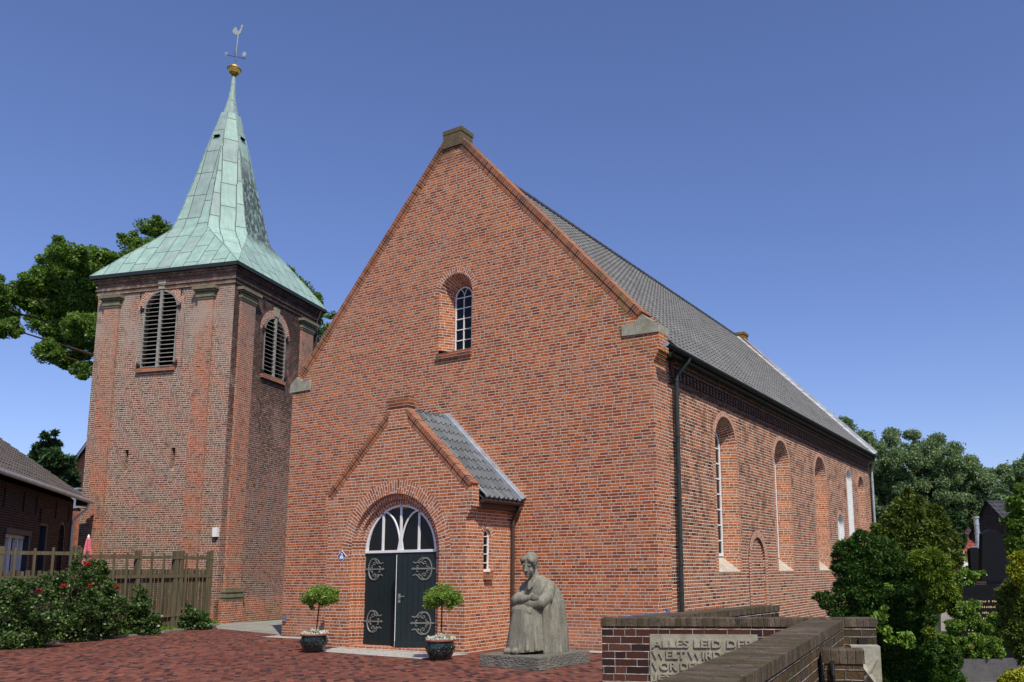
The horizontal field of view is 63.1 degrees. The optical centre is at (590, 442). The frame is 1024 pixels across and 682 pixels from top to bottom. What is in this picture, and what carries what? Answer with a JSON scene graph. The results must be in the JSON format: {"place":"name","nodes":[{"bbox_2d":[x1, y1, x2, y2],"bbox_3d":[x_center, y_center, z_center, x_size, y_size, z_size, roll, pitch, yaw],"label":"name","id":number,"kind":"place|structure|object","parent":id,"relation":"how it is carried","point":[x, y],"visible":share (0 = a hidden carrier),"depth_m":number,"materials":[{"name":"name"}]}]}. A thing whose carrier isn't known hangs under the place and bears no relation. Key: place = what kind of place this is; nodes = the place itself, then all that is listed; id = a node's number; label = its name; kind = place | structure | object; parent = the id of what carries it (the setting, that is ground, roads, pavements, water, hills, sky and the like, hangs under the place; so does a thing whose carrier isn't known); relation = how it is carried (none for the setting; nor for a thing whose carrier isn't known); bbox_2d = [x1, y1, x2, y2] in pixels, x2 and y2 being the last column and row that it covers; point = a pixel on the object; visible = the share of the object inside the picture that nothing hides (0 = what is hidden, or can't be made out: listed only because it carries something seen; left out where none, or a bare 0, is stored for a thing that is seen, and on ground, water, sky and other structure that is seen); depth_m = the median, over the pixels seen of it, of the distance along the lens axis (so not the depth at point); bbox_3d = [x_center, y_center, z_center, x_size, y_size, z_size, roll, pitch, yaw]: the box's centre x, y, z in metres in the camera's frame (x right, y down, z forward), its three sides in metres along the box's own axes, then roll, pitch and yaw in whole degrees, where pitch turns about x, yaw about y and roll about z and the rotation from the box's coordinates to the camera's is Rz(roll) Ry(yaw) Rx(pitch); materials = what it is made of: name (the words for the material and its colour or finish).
{"place":"outdoors","nodes":[
{"label":"outdoors","id":0,"kind":"place"},
{"bbox_2d":[0,438,92,632],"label":"brick house","id":1,"kind":"structure","parent":0,"point":[36,505],"depth_m":27.19,"materials":[{"name":"red brick"}]},
{"bbox_2d":[3,528,31,593],"bbox_3d":[-17.605,3.794,25.097,0.330,2.300,2.400,3,-9,-19],"label":"window","id":2,"kind":"structure","parent":1,"relation":"in","point":[14,538],"depth_m":25.59,"materials":[{"name":"blue paint"}]},
{"bbox_2d":[34,522,47,593],"bbox_3d":[-18.471,4.002,27.534,0.865,2.650,0.837,-6,-10,30],"label":"window","id":3,"kind":"structure","parent":1,"relation":"in","point":[42,544],"depth_m":27.89,"materials":[{"name":"black glass"}]},
{"bbox_2d":[61,522,64,569],"bbox_3d":[-19.175,4.261,29.721,0.739,2.820,0.671,-6,-10,30],"label":"window","id":4,"kind":"structure","parent":1,"relation":"in","point":[62,522],"depth_m":30.18,"materials":[{"name":"grey metal"}]},
{"bbox_2d":[74,442,85,487],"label":"gabled house","id":5,"kind":"structure","parent":0,"point":[80,463],"depth_m":52.29,"materials":[{"name":"red brick"}]},
{"bbox_2d":[216,620,281,635],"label":"concrete path","id":6,"kind":"structure","parent":0,"point":[272,626],"depth_m":28.52,"materials":[{"name":"grey concrete"}]},
{"bbox_2d":[0,627,601,681],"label":"brick paving","id":7,"kind":"structure","parent":0,"point":[214,654],"depth_m":16.63,"materials":[{"name":"red brick"}]},
{"bbox_2d":[300,583,339,652],"bbox_3d":[-6.287,4.051,19.185,0.911,1.578,0.932,1,-9,-9],"label":"potted tree","id":8,"kind":"object","parent":7,"relation":"on","point":[312,640],"visible":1,"depth_m":19.03,"materials":[{"name":"green plant"}]},
{"bbox_2d":[422,581,464,660],"bbox_3d":[-3.088,3.714,17.330,0.915,1.618,0.886,0,-9,-4],"label":"potted tree","id":9,"kind":"object","parent":7,"relation":"on","point":[440,647],"visible":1,"depth_m":17.12,"materials":[{"name":"green plant"}]},
{"bbox_2d":[480,552,589,670],"bbox_3d":[-1.082,3.247,16.300,1.453,2.189,1.658,-6,-11,34],"label":"statue","id":10,"kind":"object","parent":7,"relation":"on","point":[538,638],"visible":1,"depth_m":15.88,"materials":[{"name":"stone"}]},
{"bbox_2d":[621,609,669,616],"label":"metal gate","id":11,"kind":"structure","parent":7,"relation":"on","point":[667,610],"depth_m":11.43,"materials":[{"name":"grey metal"}]},
{"bbox_2d":[849,645,881,681],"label":"stone post","id":12,"kind":"object","parent":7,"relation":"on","point":[872,666],"visible":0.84,"depth_m":9.32,"materials":[{"name":"stone"}]},
{"bbox_2d":[265,636,601,658],"bbox_3d":[-4.549,4.909,19.712,12.800,0.001,3.100,-6,-10,30],"label":"cobble strip","id":13,"kind":"object","parent":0,"point":[416,655],"visible":0.47,"depth_m":18.80,"materials":[{"name":"grey stone"}]},
{"bbox_2d":[24,607,954,659],"bbox_3d":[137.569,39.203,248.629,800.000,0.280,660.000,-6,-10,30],"label":"ground","id":14,"kind":"structure","parent":0,"point":[936,629],"depth_m":26.06,"materials":[{"name":"grey stone"}]},
{"bbox_2d":[0,573,67,648],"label":"rose bush","id":15,"kind":"object","parent":14,"relation":"on","point":[22,621],"visible":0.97,"depth_m":20.82,"materials":[{"name":"green plant"}]},
{"bbox_2d":[27,428,82,497],"bbox_3d":[-26.069,3.764,39.504,2.692,8.953,2.975,3,-9,-22],"label":"fir tree","id":16,"kind":"object","parent":14,"relation":"on","point":[49,455],"visible":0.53,"depth_m":39.56,"materials":[{"name":"green plant"}]},
{"bbox_2d":[0,234,125,380],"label":"tree","id":17,"kind":"object","parent":14,"relation":"on","point":[62,271],"visible":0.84,"depth_m":44.64,"materials":[{"name":"green plant"}]},
{"bbox_2d":[41,552,106,642],"bbox_3d":[-14.303,4.382,22.919,2.080,2.706,1.487,-2,-9,10],"label":"rose bush","id":18,"kind":"object","parent":14,"relation":"on","point":[76,605],"visible":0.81,"depth_m":22.70,"materials":[{"name":"green plant"}]},
{"bbox_2d":[72,488,81,546],"bbox_3d":[-20.920,4.527,33.664,0.630,5.333,0.600,-6,-10,30],"label":"chimney stack","id":19,"kind":"object","parent":14,"relation":"on","point":[76,510],"visible":0.24,"depth_m":33.65,"materials":[{"name":"brick"}]},
{"bbox_2d":[82,534,90,565],"bbox_3d":[-15.446,4.333,25.268,0.266,3.047,0.266,6,-11,-37],"label":"closed parasol","id":20,"kind":"object","parent":14,"relation":"on","point":[87,546],"visible":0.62,"depth_m":25.40,"materials":[{"name":"pink fabric"}]},
{"bbox_2d":[76,558,129,639],"bbox_3d":[-13.922,4.580,23.744,1.696,2.511,1.194,-2,-9,11],"label":"rose bush","id":21,"kind":"object","parent":14,"relation":"on","point":[109,622],"visible":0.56,"depth_m":23.66,"materials":[{"name":"green plant"}]},
{"bbox_2d":[0,546,213,635],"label":"picket fence","id":22,"kind":"object","parent":14,"relation":"on","point":[177,591],"visible":0.47,"depth_m":26.44,"materials":[{"name":"brown wood"}]},
{"bbox_2d":[0,624,218,647],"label":"bed kerb","id":23,"kind":"structure","parent":14,"relation":"on","point":[138,634],"depth_m":24.65,"materials":[{"name":"stone"}]},
{"bbox_2d":[12,619,221,644],"bbox_3d":[-14.294,5.755,24.827,1.505,0.453,10.510,-2,-9,11],"label":"ground cover","id":24,"kind":"object","parent":14,"relation":"on","point":[169,628],"visible":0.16,"depth_m":24.81,"materials":[{"name":"green plant"}]},
{"bbox_2d":[111,584,162,634],"bbox_3d":[-13.896,5.189,25.241,1.565,1.773,1.304,-6,-10,30],"label":"rose bush","id":25,"kind":"object","parent":14,"relation":"on","point":[143,618],"visible":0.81,"depth_m":25.04,"materials":[{"name":"green plant"}]},
{"bbox_2d":[177,603,212,629],"bbox_3d":[-13.110,5.839,27.416,1.251,1.166,0.968,0,-9,-1],"label":"rose bush","id":26,"kind":"object","parent":14,"relation":"on","point":[196,619],"visible":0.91,"depth_m":27.19,"materials":[{"name":"green plant"}]},
{"bbox_2d":[78,25,326,623],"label":"bell tower","id":27,"kind":"structure","parent":14,"relation":"on","point":[212,310],"depth_m":32.56,"materials":[{"name":"brick"}]},
{"bbox_2d":[212,527,218,538],"bbox_3d":[-13.917,3.349,30.713,0.200,0.410,0.120,-3,-9,13],"label":"wall lamp","id":28,"kind":"object","parent":27,"relation":"attached to","point":[215,532],"visible":1,"depth_m":30.67,"materials":[{"name":"white paint"}]},
{"bbox_2d":[116,214,336,342],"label":"tree","id":29,"kind":"object","parent":14,"relation":"on","point":[155,227],"visible":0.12,"depth_m":51.10,"materials":[{"name":"green plant"}]},
{"bbox_2d":[281,125,878,653],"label":"church","id":30,"kind":"structure","parent":14,"relation":"on","point":[501,373],"depth_m":21.00,"materials":[{"name":"brick"}]},
{"bbox_2d":[337,551,345,561],"bbox_3d":[-6.215,2.834,20.664,0.319,0.288,0.017,-6,-10,30],"label":"monument sign","id":31,"kind":"object","parent":30,"relation":"attached to","point":[341,556],"visible":1,"depth_m":20.66,"materials":[{"name":"blue metal"}]},
{"bbox_2d":[363,555,396,645],"bbox_3d":[-5.077,3.821,20.142,1.133,2.141,0.081,-6,-10,30],"label":"door","id":32,"kind":"structure","parent":30,"relation":"in","point":[380,580],"depth_m":20.15,"materials":[{"name":"green paint"}]},
{"bbox_2d":[394,554,435,647],"bbox_3d":[-4.107,3.693,19.370,1.005,2.141,0.115,-2,-9,10],"label":"door","id":33,"kind":"structure","parent":30,"relation":"in","point":[415,573],"depth_m":19.39,"materials":[{"name":"green paint"}]},
{"bbox_2d":[435,287,471,359],"bbox_3d":[-3.561,-3.275,22.365,1.180,2.060,0.480,-6,-10,30],"label":"window","id":34,"kind":"structure","parent":30,"relation":"in","point":[463,302],"depth_m":22.54,"materials":[{"name":"glass"}]},
{"bbox_2d":[483,530,493,579],"bbox_3d":[-2.439,2.622,19.432,0.195,1.176,0.279,-6,-10,30],"label":"porch window","id":35,"kind":"structure","parent":30,"relation":"in","point":[487,575],"depth_m":19.49,"materials":[{"name":"white paint"}]},
{"bbox_2d":[715,432,740,571],"bbox_3d":[3.491,1.524,22.539,0.514,3.941,1.594,-6,-10,30],"label":"window","id":36,"kind":"structure","parent":30,"relation":"in","point":[724,566],"depth_m":22.89,"materials":[{"name":"white paint"}]},
{"bbox_2d":[774,459,793,570],"bbox_3d":[6.009,2.162,26.806,0.514,3.941,1.594,-6,-10,30],"label":"window","id":37,"kind":"structure","parent":30,"relation":"in","point":[782,566],"depth_m":27.06,"materials":[{"name":"white paint"}]},
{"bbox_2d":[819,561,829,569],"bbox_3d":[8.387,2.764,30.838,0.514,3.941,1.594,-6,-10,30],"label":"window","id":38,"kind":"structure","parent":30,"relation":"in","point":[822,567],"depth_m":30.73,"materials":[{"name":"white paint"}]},
{"bbox_2d":[633,605,779,616],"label":"garden wall","id":39,"kind":"structure","parent":14,"relation":"on","point":[758,611],"depth_m":12.59,"materials":[{"name":"brick"}]},
{"bbox_2d":[601,617,837,681],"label":"garden wall","id":40,"kind":"structure","parent":14,"relation":"on","point":[625,649],"depth_m":10.20,"materials":[{"name":"brick"}]},
{"bbox_2d":[657,620,843,681],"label":"garden wall","id":41,"kind":"structure","parent":14,"relation":"on","point":[793,653],"depth_m":6.24,"materials":[{"name":"brick"}]},
{"bbox_2d":[822,647,864,681],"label":"gate pier","id":42,"kind":"structure","parent":14,"relation":"on","point":[843,664],"depth_m":7.42,"materials":[{"name":"brick"}]},
{"bbox_2d":[839,415,857,437],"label":"poplar tree","id":43,"kind":"object","parent":14,"relation":"on","point":[848,422],"visible":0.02,"depth_m":84.09,"materials":[{"name":"green plant"}]},
{"bbox_2d":[836,617,876,646],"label":"gate pier","id":44,"kind":"structure","parent":14,"relation":"on","point":[859,630],"depth_m":9.87,"materials":[{"name":"brick"}]},
{"bbox_2d":[871,583,916,648],"bbox_3d":[3.719,2.136,10.217,0.590,0.813,0.291,1,-9,-8],"label":"climbing plant","id":45,"kind":"object","parent":44,"relation":"attached to","point":[906,639],"visible":0.99,"depth_m":10.16,"materials":[{"name":"green plant"}]},
{"bbox_2d":[855,427,885,521],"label":"poplar tree","id":46,"kind":"object","parent":14,"relation":"on","point":[868,438],"visible":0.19,"depth_m":81.59,"materials":[{"name":"green plant"}]},
{"bbox_2d":[810,528,967,681],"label":"yew bush","id":47,"kind":"object","parent":14,"relation":"on","point":[865,575],"visible":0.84,"depth_m":12.44,"materials":[{"name":"green plant"}]},
{"bbox_2d":[872,427,907,521],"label":"poplar tree","id":48,"kind":"object","parent":14,"relation":"on","point":[891,458],"visible":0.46,"depth_m":81.75,"materials":[{"name":"green plant"}]},
{"bbox_2d":[887,428,933,502],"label":"poplar tree","id":49,"kind":"object","parent":14,"relation":"on","point":[914,458],"visible":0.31,"depth_m":81.80,"materials":[{"name":"green plant"}]},
{"bbox_2d":[868,486,966,571],"bbox_3d":[7.502,2.152,19.055,2.216,2.266,1.210,-1,-9,5],"label":"conifer","id":50,"kind":"object","parent":14,"relation":"on","point":[909,520],"visible":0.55,"depth_m":18.79,"materials":[{"name":"green plant"}]},
{"bbox_2d":[912,431,950,505],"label":"poplar tree","id":51,"kind":"object","parent":14,"relation":"on","point":[934,457],"visible":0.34,"depth_m":81.70,"materials":[{"name":"green plant"}]},
{"bbox_2d":[905,545,963,639],"bbox_3d":[4.929,2.135,11.760,0.897,1.359,0.474,-1,-9,3],"label":"golden conifer","id":52,"kind":"object","parent":14,"relation":"on","point":[933,572],"visible":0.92,"depth_m":11.71,"materials":[{"name":"green plant"}]},
{"bbox_2d":[938,612,951,630],"bbox_3d":[5.960,2.986,13.857,0.265,0.324,0.120,-1,-9,2],"label":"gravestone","id":53,"kind":"object","parent":14,"relation":"on","point":[942,625],"visible":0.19,"depth_m":13.81,"materials":[{"name":"grey stone"}]},
{"bbox_2d":[929,440,972,520],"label":"poplar tree","id":54,"kind":"object","parent":14,"relation":"on","point":[947,485],"visible":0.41,"depth_m":80.95,"materials":[{"name":"green plant"}]},
{"bbox_2d":[943,510,969,549],"bbox_3d":[10.443,2.605,24.056,1.070,1.368,0.917,-6,-10,30],"label":"conifer","id":55,"kind":"object","parent":14,"relation":"on","point":[959,524],"visible":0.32,"depth_m":23.84,"materials":[{"name":"green plant"}]},
{"bbox_2d":[936,598,998,649],"bbox_3d":[5.302,2.520,11.493,1.006,0.718,0.353,-2,-9,7],"label":"green shrub","id":56,"kind":"object","parent":14,"relation":"on","point":[969,616],"visible":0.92,"depth_m":11.43,"materials":[{"name":"green plant"}]},
{"bbox_2d":[950,566,987,592],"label":"plants","id":57,"kind":"object","parent":14,"relation":"on","point":[963,572],"visible":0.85,"depth_m":14.94,"materials":[{"name":"green plant"}]},
{"bbox_2d":[949,453,989,528],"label":"poplar tree","id":58,"kind":"object","parent":14,"relation":"on","point":[969,496],"visible":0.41,"depth_m":81.50,"materials":[{"name":"green plant"}]},
{"bbox_2d":[967,547,978,570],"bbox_3d":[8.365,2.590,18.061,0.225,0.600,0.150,-1,-9,2],"label":"gravestone","id":59,"kind":"object","parent":14,"relation":"on","point":[973,557],"visible":0.61,"depth_m":18.00,"materials":[{"name":"black stone"}]},
{"bbox_2d":[972,516,985,584],"bbox_3d":[13.978,4.463,29.731,0.400,3.621,0.400,-6,-10,30],"label":"metal flue","id":60,"kind":"object","parent":14,"relation":"on","point":[976,526],"visible":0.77,"depth_m":29.85,"materials":[{"name":"metal"}]},
{"bbox_2d":[954,529,1014,657],"bbox_3d":[7.685,2.963,16.186,1.500,2.557,1.237,-1,-9,2],"label":"family monument","id":61,"kind":"object","parent":14,"relation":"on","point":[993,562],"visible":0.25,"depth_m":16.53,"materials":[{"name":"black stone"}]},
{"bbox_2d":[970,467,1001,525],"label":"poplar tree","id":62,"kind":"object","parent":14,"relation":"on","point":[984,482],"visible":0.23,"depth_m":81.08,"materials":[{"name":"green plant"}]},
{"bbox_2d":[988,463,1017,500],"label":"poplar tree","id":63,"kind":"object","parent":14,"relation":"on","point":[1003,489],"visible":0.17,"depth_m":64.13,"materials":[{"name":"green plant"}]},
{"bbox_2d":[999,482,1023,557],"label":"broadleaf tree","id":64,"kind":"object","parent":14,"relation":"on","point":[1012,521],"visible":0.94,"depth_m":29.85,"materials":[{"name":"green plant"}]},
{"bbox_2d":[1006,453,1023,495],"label":"poplar tree","id":65,"kind":"object","parent":14,"relation":"on","point":[1018,465],"visible":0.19,"depth_m":64.42,"materials":[{"name":"green plant"}]},
{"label":"ground cover","id":66,"kind":"object","parent":14,"relation":"on","visible":0},
{"bbox_2d":[993,576,1023,666],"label":"conifer","id":67,"kind":"object","parent":66,"relation":"on","point":[1008,595],"visible":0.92,"depth_m":9.53,"materials":[{"name":"green plant"}]},
{"bbox_2d":[996,666,1023,681],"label":"golden shrub","id":68,"kind":"object","parent":66,"relation":"on","point":[1013,675],"visible":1,"depth_m":8.97,"materials":[{"name":"yellow plant"}]},
{"bbox_2d":[1005,550,1023,587],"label":"golden conifer","id":69,"kind":"object","parent":66,"relation":"on","point":[1015,570],"visible":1,"depth_m":9.25,"materials":[{"name":"yellow plant"}]},
{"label":"grave path","id":70,"kind":"object","parent":14,"relation":"on","visible":0},
{"bbox_2d":[960,658,1021,681],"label":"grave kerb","id":71,"kind":"structure","parent":70,"relation":"on","point":[982,670],"depth_m":12.76,"materials":[{"name":"stone"}]},
{"bbox_2d":[956,626,1005,659],"bbox_3d":[6.133,3.088,12.921,0.870,0.638,0.422,-2,-9,8],"label":"green shrub","id":72,"kind":"object","parent":71,"relation":"on","point":[987,647],"visible":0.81,"depth_m":12.81,"materials":[{"name":"green plant"}]},
{"bbox_2d":[0,0,1023,480],"label":"sky","id":73,"kind":"structure","parent":0,"point":[838,185],"materials":[{"name":"blue"}]},
{"bbox_2d":[650,634,757,681],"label":"inscribed slab","id":74,"kind":"structure","parent":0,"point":[671,654],"depth_m":10.09,"materials":[{"name":"stone"}]},
{"bbox_2d":[927,538,975,601],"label":"annex house","id":75,"kind":"structure","parent":0,"point":[970,543],"depth_m":33.04,"materials":[{"name":"red tile"}]},
{"bbox_2d":[963,527,970,535],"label":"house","id":76,"kind":"structure","parent":0,"point":[967,532],"depth_m":46.05,"materials":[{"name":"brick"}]},
{"bbox_2d":[969,500,1009,583],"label":"gable fronted house","id":77,"kind":"structure","parent":0,"point":[991,513],"depth_m":42.05,"materials":[{"name":"brick"}]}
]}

